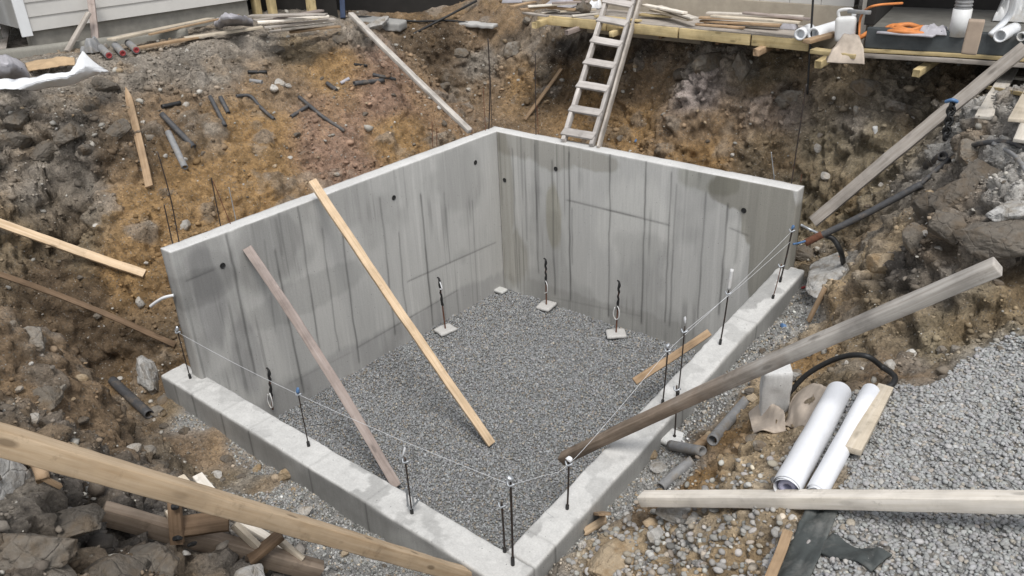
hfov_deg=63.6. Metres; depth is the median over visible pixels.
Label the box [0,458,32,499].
concrete lump
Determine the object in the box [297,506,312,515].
rock
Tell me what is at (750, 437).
stone
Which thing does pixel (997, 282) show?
stone
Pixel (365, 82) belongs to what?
pipe
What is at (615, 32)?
timber
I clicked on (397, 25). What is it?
concrete slab
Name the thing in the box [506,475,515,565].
marker post
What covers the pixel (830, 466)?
sheet roll
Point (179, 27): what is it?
plank
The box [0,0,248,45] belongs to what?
house
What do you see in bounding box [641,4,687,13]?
plank
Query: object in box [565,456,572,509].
marker post
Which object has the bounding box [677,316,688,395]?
marker post
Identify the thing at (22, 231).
plank
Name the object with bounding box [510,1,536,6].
plank
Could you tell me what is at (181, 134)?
pipe
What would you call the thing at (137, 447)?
stone
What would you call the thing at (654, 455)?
rock
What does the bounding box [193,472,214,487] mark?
plank
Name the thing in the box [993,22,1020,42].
pipe
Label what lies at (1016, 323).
earth crumbs
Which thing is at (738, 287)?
string line
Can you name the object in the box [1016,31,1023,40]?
pipe
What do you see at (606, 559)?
rock
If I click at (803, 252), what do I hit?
rock
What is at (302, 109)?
pipe
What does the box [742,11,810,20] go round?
plank
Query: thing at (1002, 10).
sack
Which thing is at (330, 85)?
pipe
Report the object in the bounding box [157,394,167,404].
rock
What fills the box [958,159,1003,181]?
rock
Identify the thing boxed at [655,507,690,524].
concrete lump
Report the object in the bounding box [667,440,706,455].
pipe
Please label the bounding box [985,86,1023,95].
plank
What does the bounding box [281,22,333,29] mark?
plank
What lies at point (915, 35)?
cardboard
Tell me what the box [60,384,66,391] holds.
stone
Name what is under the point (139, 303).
rock
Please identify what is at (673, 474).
pipe
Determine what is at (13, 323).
stone
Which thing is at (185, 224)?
rock
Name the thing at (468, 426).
gravel floor
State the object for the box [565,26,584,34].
timber
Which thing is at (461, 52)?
rock
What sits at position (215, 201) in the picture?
rebar
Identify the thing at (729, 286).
marker post
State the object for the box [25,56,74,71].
board
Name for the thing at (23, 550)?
rock
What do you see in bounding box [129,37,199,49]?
plank
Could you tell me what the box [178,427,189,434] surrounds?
rock
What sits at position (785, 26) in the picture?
plastic sheet
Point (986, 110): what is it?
plank
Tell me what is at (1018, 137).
plank
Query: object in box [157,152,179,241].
rebar
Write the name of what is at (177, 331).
marker post
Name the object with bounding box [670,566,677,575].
stone
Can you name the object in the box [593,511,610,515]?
plank
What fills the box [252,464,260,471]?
stone
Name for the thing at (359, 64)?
pipe
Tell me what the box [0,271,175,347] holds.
plank
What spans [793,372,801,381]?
concrete lump
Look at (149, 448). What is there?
stone
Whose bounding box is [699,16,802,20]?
plank
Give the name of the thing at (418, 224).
concrete wall
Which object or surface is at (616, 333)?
dowel
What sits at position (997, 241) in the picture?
rock
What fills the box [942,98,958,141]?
chain
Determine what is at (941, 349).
rock
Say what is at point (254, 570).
concrete lump
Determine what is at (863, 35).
hose
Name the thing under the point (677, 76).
rock
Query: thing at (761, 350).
stone
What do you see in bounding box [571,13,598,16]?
plank
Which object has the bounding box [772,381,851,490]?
sheet roll
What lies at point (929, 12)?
deck
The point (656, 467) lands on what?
concrete lump
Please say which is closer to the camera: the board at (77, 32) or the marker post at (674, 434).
the marker post at (674, 434)
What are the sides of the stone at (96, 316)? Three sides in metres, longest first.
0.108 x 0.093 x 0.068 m
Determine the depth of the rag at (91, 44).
11.58 m
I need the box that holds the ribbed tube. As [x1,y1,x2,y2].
[949,0,973,37]
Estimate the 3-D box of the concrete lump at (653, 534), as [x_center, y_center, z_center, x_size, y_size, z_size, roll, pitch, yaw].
[1.069,1.842,6.052,0.196,0.148,0.152,-14,29,-21]
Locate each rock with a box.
[0,131,33,152]
[0,533,78,570]
[2,109,29,130]
[24,326,44,353]
[29,140,57,160]
[32,385,63,410]
[45,564,76,575]
[53,120,84,146]
[54,503,105,538]
[77,144,95,155]
[77,416,89,425]
[80,553,151,575]
[82,98,98,111]
[90,77,119,91]
[104,118,131,139]
[129,541,179,575]
[135,297,144,308]
[148,405,163,416]
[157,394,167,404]
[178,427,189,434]
[180,220,190,230]
[211,470,221,478]
[220,455,232,462]
[270,45,284,54]
[270,84,277,92]
[274,78,285,86]
[279,468,290,480]
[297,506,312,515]
[332,35,347,44]
[440,82,450,92]
[454,48,468,57]
[503,41,520,58]
[522,16,530,24]
[576,0,591,13]
[583,533,642,575]
[617,135,622,141]
[650,450,657,459]
[673,68,683,81]
[685,515,697,524]
[691,51,722,74]
[732,50,750,85]
[746,394,757,401]
[774,90,802,108]
[795,245,815,261]
[814,143,821,152]
[850,78,880,96]
[853,106,858,115]
[866,253,893,273]
[885,99,912,114]
[902,222,923,255]
[911,192,934,219]
[927,209,966,245]
[928,177,980,209]
[936,345,946,353]
[950,345,960,352]
[952,219,1023,260]
[956,138,978,165]
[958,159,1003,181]
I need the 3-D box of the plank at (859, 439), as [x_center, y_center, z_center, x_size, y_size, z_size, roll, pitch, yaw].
[2.435,0.882,5.614,0.107,0.052,0.797,16,35,32]
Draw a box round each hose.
[357,15,467,22]
[790,352,897,395]
[825,235,845,264]
[858,2,902,36]
[860,31,866,38]
[920,139,1023,184]
[991,141,1023,171]
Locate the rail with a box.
[847,9,870,14]
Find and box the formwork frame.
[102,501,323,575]
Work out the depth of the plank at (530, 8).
12.87 m
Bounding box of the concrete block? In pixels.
[759,364,792,415]
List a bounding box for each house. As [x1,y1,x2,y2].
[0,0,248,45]
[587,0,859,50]
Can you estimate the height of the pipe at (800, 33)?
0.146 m
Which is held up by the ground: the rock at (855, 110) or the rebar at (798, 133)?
the rock at (855, 110)
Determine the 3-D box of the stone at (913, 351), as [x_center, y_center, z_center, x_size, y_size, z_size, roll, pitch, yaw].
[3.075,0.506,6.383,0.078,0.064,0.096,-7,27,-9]
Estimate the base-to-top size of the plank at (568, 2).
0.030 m
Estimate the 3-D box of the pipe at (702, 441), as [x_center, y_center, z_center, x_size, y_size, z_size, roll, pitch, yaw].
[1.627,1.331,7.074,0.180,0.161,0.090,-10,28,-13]
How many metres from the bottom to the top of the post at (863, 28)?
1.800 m
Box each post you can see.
[175,326,191,378]
[295,387,309,446]
[401,447,419,513]
[498,502,506,552]
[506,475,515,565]
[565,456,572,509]
[661,343,671,402]
[661,385,684,445]
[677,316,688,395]
[719,268,733,344]
[772,264,784,298]
[779,225,795,282]
[861,0,867,47]
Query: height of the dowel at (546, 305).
0.779 m
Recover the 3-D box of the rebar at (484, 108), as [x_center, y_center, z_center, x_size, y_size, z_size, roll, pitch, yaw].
[-0.377,-2.424,11.263,0.010,0.607,0.010,19,34,36]
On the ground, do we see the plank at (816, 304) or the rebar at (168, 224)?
the plank at (816, 304)
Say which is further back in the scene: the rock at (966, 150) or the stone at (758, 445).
the rock at (966, 150)
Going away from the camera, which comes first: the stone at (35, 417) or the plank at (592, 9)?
the stone at (35, 417)
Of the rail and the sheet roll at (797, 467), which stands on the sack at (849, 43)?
the rail
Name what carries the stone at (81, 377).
on the ground
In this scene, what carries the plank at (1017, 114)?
on the ground
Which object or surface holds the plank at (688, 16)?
on the plank at (668, 14)
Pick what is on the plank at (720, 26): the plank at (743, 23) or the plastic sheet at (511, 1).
the plank at (743, 23)
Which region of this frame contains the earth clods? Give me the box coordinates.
[0,0,1023,575]
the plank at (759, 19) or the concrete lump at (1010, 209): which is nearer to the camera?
the concrete lump at (1010, 209)
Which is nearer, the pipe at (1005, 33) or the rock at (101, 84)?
the pipe at (1005, 33)
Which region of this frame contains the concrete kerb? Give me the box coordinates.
[0,28,188,58]
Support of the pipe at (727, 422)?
on the ground
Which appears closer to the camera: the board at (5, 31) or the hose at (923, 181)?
the hose at (923, 181)
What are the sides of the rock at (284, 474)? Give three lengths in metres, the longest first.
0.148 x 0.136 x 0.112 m
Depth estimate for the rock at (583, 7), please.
12.70 m
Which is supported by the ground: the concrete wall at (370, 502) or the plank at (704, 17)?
the concrete wall at (370, 502)
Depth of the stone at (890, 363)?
6.25 m
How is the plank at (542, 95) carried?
on the ground
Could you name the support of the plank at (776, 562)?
on the ground
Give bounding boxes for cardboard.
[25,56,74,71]
[876,27,947,37]
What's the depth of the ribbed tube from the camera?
9.23 m
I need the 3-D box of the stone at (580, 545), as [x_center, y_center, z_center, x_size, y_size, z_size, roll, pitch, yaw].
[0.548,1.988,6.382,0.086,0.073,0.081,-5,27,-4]
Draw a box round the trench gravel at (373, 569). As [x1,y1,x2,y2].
[170,291,820,575]
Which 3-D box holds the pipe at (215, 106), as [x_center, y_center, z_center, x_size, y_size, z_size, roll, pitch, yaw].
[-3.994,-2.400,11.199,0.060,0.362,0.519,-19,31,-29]
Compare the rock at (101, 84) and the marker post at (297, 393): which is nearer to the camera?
the marker post at (297, 393)
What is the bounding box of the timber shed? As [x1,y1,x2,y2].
[247,0,464,19]
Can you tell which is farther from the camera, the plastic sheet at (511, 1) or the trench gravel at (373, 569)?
the plastic sheet at (511, 1)
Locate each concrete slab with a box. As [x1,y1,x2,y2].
[360,15,406,31]
[459,21,497,28]
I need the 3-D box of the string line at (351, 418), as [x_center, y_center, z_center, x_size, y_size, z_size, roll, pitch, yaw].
[-1.724,0.935,7.185,4.414,0.220,0.004,18,33,35]
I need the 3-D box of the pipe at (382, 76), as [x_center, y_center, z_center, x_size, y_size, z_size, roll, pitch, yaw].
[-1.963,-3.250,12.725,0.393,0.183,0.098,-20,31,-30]
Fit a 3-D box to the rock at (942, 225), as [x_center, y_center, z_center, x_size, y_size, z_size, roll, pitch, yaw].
[3.451,-0.489,6.504,0.325,0.228,0.288,22,36,39]
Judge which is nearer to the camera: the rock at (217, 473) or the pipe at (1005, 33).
the rock at (217, 473)
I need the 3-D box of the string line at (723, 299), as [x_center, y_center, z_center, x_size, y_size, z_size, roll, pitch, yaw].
[2.180,-0.025,8.055,0.004,0.301,2.460,20,34,37]
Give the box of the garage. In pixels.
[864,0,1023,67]
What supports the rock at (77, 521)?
on the ground
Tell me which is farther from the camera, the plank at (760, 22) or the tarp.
the tarp
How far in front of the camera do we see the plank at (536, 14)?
12.65 m
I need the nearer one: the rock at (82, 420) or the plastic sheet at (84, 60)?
the rock at (82, 420)
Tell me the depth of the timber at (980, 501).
4.83 m
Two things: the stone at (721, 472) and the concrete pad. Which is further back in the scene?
the concrete pad
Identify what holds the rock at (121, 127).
on the ground
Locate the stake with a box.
[125,87,152,188]
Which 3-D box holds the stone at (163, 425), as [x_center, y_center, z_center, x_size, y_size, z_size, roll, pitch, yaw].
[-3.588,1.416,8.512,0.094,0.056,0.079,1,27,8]
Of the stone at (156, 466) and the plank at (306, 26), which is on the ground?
the stone at (156, 466)
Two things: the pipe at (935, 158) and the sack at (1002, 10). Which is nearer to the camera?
the pipe at (935, 158)
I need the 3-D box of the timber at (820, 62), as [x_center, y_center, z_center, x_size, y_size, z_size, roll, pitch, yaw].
[4.022,-2.914,10.425,0.094,0.095,0.772,20,38,37]
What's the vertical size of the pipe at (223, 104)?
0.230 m
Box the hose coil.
[886,22,923,33]
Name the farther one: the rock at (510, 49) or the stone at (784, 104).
the rock at (510, 49)
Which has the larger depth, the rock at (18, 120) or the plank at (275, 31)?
the plank at (275, 31)
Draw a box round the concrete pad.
[494,286,506,294]
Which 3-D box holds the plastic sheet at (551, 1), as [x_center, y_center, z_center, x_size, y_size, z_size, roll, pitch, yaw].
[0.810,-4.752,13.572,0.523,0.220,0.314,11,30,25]
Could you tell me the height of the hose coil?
0.096 m
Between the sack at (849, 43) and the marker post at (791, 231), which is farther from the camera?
the sack at (849, 43)
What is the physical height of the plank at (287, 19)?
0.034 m
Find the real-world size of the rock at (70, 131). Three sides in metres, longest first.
0.454 x 0.337 x 0.232 m
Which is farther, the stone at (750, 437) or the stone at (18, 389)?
the stone at (750, 437)
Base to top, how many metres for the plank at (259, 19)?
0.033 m
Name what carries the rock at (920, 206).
on the ground
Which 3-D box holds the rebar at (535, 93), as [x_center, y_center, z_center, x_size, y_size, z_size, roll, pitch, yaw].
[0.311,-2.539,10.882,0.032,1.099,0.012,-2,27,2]
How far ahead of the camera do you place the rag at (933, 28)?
9.44 m
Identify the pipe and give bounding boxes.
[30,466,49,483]
[97,44,112,58]
[108,376,153,418]
[111,42,126,56]
[124,40,139,53]
[159,112,195,148]
[161,101,181,108]
[165,130,187,169]
[208,95,226,126]
[218,96,230,113]
[236,94,275,119]
[248,70,266,73]
[249,78,262,83]
[289,104,308,117]
[297,95,344,132]
[325,81,337,90]
[340,77,349,84]
[353,78,384,85]
[354,63,367,66]
[372,73,395,80]
[657,456,695,489]
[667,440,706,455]
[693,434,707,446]
[707,396,748,445]
[794,24,814,40]
[807,21,834,37]
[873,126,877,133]
[922,151,947,169]
[988,0,1016,36]
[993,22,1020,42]
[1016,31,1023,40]
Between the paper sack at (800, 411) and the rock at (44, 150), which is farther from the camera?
the rock at (44, 150)
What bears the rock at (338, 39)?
on the ground
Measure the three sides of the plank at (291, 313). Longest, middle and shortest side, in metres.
2.942 x 0.136 x 0.063 m
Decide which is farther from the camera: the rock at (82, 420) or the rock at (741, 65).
the rock at (741, 65)
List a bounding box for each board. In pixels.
[0,24,10,48]
[64,12,90,51]
[87,0,98,37]
[340,0,345,18]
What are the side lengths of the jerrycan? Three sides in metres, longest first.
0.400 x 0.244 x 0.150 m
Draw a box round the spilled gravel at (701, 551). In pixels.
[566,446,912,575]
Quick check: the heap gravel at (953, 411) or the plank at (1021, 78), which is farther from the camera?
the plank at (1021, 78)
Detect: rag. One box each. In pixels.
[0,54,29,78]
[80,36,109,53]
[920,23,946,35]
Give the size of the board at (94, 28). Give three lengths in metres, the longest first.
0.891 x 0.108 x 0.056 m
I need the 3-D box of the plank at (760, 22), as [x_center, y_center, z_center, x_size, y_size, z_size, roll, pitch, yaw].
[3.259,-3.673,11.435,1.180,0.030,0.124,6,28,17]
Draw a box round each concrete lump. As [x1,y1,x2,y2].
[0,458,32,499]
[136,355,159,394]
[234,563,264,575]
[367,16,388,29]
[647,527,663,546]
[649,461,666,473]
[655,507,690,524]
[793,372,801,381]
[806,252,846,297]
[985,200,1023,221]
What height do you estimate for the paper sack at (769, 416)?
0.440 m
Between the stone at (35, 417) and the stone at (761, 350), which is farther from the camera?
the stone at (761, 350)
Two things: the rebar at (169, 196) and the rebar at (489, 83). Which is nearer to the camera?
the rebar at (169, 196)
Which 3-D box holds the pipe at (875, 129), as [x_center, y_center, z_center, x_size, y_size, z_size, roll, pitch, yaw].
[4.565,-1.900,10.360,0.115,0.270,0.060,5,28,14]
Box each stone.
[9,320,15,326]
[15,385,23,392]
[30,412,38,423]
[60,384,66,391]
[75,374,88,380]
[93,313,101,318]
[127,443,141,452]
[144,445,155,454]
[145,134,154,140]
[153,464,163,468]
[159,423,168,428]
[182,550,190,555]
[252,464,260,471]
[341,551,348,556]
[577,540,585,548]
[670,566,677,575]
[718,470,725,476]
[731,564,738,569]
[744,388,754,394]
[745,433,756,442]
[753,440,765,451]
[759,348,765,353]
[780,101,789,107]
[821,172,829,180]
[883,359,895,369]
[906,349,916,356]
[992,279,1003,285]
[996,345,1004,351]
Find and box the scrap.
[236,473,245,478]
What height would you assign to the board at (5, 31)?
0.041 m
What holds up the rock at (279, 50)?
on the ground
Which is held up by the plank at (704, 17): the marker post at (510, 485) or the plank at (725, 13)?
the plank at (725, 13)
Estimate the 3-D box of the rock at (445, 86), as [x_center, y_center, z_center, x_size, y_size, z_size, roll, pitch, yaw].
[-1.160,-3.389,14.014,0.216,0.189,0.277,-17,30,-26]
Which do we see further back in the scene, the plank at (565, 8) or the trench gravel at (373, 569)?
the plank at (565, 8)
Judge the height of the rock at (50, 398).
0.186 m
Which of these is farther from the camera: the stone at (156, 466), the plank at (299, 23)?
the plank at (299, 23)
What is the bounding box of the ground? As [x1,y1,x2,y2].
[0,0,1023,575]
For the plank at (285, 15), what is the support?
on the plank at (287, 19)
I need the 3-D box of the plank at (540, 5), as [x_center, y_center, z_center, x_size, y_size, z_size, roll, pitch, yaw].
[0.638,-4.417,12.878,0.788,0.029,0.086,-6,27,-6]
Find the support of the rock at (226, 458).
on the ground
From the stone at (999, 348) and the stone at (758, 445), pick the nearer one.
the stone at (999, 348)
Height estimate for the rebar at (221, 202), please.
0.511 m
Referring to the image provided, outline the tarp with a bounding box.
[214,12,252,27]
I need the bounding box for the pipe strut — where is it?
[793,181,922,245]
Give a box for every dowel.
[266,367,273,409]
[434,277,456,336]
[536,258,556,311]
[606,280,626,338]
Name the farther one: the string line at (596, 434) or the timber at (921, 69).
the timber at (921, 69)
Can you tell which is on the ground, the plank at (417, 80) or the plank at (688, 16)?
the plank at (417, 80)
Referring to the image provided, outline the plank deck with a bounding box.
[538,6,860,51]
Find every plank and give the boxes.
[0,218,145,277]
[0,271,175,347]
[41,478,62,489]
[107,18,214,40]
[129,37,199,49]
[148,14,238,35]
[184,26,263,37]
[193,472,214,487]
[243,245,400,486]
[247,13,327,17]
[253,16,300,21]
[257,15,328,23]
[263,18,335,28]
[269,27,310,32]
[273,9,323,19]
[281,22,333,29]
[289,25,340,33]
[308,178,494,446]
[348,12,472,133]
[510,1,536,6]
[519,6,556,10]
[522,12,548,16]
[523,68,562,119]
[528,3,576,7]
[539,7,570,13]
[547,7,575,10]
[552,0,587,3]
[560,8,595,12]
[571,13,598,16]
[584,516,606,535]
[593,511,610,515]
[594,15,641,21]
[632,329,711,384]
[638,13,672,17]
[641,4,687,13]
[649,9,692,20]
[657,5,697,19]
[695,23,744,28]
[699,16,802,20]
[699,19,780,26]
[706,11,803,16]
[710,15,801,23]
[739,21,782,24]
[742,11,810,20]
[765,529,792,575]
[803,31,834,43]
[807,286,826,322]
[809,42,1023,226]
[810,47,855,58]
[845,383,893,455]
[974,67,1018,119]
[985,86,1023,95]
[1008,90,1023,122]
[1013,76,1023,80]
[1013,123,1023,142]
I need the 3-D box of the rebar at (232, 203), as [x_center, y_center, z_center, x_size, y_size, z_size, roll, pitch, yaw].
[-2.948,-0.884,8.705,0.011,0.378,0.011,19,34,36]
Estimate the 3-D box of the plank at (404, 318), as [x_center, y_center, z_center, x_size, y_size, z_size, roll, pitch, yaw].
[-1.214,0.264,9.005,0.120,3.490,0.055,-34,-2,-31]
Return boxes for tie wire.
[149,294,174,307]
[800,224,817,232]
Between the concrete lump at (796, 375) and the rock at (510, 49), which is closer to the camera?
the concrete lump at (796, 375)
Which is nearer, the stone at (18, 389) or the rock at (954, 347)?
the stone at (18, 389)
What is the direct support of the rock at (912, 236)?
on the ground
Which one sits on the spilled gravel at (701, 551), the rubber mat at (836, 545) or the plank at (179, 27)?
the rubber mat at (836, 545)
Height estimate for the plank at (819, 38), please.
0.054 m
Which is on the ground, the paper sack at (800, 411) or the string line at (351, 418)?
the paper sack at (800, 411)
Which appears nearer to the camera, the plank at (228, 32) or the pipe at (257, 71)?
the pipe at (257, 71)
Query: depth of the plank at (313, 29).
12.55 m
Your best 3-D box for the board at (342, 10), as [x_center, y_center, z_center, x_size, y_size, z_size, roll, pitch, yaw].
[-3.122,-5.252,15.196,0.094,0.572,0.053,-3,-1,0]
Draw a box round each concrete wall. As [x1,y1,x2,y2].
[160,126,504,417]
[161,363,534,575]
[497,128,803,351]
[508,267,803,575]
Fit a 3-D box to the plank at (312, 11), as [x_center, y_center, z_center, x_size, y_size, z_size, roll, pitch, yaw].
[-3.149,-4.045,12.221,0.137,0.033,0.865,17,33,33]
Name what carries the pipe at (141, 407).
on the ground
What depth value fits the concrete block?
6.56 m
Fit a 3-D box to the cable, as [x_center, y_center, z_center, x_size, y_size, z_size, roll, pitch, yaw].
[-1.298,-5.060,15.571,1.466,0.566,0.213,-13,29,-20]
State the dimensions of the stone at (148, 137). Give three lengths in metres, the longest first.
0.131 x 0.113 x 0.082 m
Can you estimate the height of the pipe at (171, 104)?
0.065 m
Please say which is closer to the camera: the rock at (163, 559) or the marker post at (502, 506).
the rock at (163, 559)
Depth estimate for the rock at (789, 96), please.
11.28 m
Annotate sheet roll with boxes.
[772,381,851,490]
[806,383,879,488]
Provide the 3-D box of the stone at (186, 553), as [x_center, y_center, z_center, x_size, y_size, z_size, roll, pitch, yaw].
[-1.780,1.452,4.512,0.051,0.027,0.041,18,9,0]
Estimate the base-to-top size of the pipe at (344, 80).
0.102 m
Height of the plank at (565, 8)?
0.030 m
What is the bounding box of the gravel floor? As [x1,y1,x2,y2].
[278,290,694,550]
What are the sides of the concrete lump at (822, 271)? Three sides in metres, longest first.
0.953 x 0.448 x 0.202 m
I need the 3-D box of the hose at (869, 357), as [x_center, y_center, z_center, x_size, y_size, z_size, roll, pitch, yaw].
[2.542,0.728,6.327,0.330,0.622,0.835,-19,31,-29]
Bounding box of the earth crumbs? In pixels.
[0,1,1021,575]
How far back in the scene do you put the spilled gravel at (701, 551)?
5.62 m
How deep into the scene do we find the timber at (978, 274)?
5.65 m
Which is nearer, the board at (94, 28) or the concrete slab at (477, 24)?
the board at (94, 28)
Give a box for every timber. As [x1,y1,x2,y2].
[0,422,471,575]
[532,18,547,28]
[558,257,1002,464]
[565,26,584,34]
[609,28,622,36]
[637,489,1023,514]
[753,46,773,56]
[814,55,828,68]
[912,56,940,77]
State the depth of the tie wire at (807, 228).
8.79 m
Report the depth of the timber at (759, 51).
10.66 m
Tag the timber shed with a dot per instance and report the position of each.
(331, 7)
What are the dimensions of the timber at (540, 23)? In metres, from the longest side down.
0.718 x 0.099 x 0.094 m
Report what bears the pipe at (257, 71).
on the ground
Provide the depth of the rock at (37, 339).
6.41 m
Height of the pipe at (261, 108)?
0.337 m
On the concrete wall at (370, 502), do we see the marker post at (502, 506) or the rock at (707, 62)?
the marker post at (502, 506)
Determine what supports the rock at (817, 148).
on the ground
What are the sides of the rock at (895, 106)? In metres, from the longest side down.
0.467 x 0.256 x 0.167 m
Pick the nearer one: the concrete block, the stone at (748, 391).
the concrete block
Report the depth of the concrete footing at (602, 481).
7.19 m
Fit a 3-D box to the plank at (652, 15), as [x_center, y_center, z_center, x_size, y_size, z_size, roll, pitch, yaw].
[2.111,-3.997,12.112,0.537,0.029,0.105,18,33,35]
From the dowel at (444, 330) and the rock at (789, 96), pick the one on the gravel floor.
the dowel at (444, 330)
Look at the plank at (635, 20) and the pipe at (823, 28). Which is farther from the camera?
the plank at (635, 20)
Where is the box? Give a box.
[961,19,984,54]
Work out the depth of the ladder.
11.29 m
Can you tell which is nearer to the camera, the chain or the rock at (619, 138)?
the chain
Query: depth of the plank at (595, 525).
6.61 m
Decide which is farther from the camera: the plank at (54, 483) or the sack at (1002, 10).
the sack at (1002, 10)
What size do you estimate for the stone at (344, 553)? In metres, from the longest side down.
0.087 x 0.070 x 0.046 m
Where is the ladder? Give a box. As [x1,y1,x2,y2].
[560,0,642,147]
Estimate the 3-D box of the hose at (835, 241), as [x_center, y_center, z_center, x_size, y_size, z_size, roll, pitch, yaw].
[3.460,-0.385,8.766,0.340,0.432,0.175,-10,28,-14]
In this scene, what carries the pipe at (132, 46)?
on the ground
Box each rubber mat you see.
[778,510,838,575]
[821,533,891,571]
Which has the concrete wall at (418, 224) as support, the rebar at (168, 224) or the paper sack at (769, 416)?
the rebar at (168, 224)
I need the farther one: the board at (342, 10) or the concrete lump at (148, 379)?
the board at (342, 10)
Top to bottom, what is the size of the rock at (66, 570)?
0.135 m
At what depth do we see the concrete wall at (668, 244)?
10.50 m
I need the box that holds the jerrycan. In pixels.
[834,8,856,41]
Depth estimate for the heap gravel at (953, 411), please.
5.00 m
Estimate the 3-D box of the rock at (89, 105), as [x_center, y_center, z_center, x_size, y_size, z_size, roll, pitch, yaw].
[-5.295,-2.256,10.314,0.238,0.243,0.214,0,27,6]
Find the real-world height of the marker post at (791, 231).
0.692 m
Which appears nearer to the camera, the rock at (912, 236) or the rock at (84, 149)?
the rock at (912, 236)
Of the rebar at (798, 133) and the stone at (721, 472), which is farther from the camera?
the rebar at (798, 133)
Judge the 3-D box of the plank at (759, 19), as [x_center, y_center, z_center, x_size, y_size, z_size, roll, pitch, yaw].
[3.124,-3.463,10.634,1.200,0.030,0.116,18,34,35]
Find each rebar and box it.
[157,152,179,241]
[164,205,172,243]
[211,177,220,225]
[213,181,230,223]
[228,187,235,220]
[483,88,485,130]
[487,38,490,128]
[535,53,535,133]
[791,84,806,183]
[806,0,813,94]
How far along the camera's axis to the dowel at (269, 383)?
9.38 m
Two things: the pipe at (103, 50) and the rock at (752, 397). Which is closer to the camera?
the rock at (752, 397)
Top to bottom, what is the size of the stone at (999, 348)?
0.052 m
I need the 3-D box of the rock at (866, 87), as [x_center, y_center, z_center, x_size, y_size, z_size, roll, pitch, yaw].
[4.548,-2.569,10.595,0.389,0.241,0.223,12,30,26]
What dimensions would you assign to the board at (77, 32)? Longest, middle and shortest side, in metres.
0.735 x 0.076 x 0.054 m
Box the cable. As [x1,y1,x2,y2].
[413,0,476,33]
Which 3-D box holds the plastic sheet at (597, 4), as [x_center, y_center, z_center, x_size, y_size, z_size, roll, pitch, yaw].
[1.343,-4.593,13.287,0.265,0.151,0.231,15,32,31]
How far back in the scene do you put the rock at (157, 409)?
8.73 m
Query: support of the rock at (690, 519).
on the ground
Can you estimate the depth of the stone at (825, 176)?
10.75 m
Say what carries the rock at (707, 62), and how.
on the ground
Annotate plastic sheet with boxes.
[0,65,107,90]
[70,51,108,74]
[502,0,522,2]
[546,0,576,7]
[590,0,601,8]
[779,18,797,29]
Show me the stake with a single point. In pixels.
(143, 158)
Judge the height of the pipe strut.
0.776 m
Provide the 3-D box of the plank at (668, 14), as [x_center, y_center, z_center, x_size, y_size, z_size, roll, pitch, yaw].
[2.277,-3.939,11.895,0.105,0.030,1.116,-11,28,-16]
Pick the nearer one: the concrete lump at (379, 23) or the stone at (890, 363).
the stone at (890, 363)
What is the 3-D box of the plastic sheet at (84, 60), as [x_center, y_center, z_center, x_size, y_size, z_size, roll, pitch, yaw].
[-5.111,-2.678,10.007,0.294,0.240,0.986,-9,28,-12]
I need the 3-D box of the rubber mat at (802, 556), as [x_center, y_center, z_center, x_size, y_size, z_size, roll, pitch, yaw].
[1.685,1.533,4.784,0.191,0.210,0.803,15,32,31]
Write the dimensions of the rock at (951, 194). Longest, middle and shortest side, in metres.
0.479 x 0.332 x 0.322 m
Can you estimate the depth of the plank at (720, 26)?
11.26 m
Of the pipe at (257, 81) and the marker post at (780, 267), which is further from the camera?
the pipe at (257, 81)
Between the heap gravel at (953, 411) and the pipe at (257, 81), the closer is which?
the heap gravel at (953, 411)
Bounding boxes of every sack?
[748,404,785,433]
[785,383,826,428]
[826,33,864,63]
[992,0,1023,22]
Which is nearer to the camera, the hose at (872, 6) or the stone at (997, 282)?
the stone at (997, 282)
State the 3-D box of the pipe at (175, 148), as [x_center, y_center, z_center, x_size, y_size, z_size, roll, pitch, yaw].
[-4.267,-1.759,10.498,0.084,0.396,0.628,-18,31,-28]
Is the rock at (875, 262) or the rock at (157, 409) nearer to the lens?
the rock at (875, 262)
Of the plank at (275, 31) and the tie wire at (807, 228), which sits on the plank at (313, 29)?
the plank at (275, 31)
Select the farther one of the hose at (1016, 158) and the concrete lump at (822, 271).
the concrete lump at (822, 271)
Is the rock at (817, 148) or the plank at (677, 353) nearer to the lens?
the plank at (677, 353)
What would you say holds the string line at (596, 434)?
attached to the marker post at (569, 459)
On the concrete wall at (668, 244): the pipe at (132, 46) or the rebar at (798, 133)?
the rebar at (798, 133)
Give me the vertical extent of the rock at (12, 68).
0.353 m
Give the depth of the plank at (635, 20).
12.12 m
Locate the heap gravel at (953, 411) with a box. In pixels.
[762,332,1023,575]
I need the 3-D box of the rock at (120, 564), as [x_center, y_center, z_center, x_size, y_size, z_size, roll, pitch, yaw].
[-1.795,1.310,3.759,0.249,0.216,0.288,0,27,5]
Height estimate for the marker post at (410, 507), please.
0.689 m
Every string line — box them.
[179,333,504,482]
[515,353,665,483]
[673,232,790,345]
[685,242,789,330]

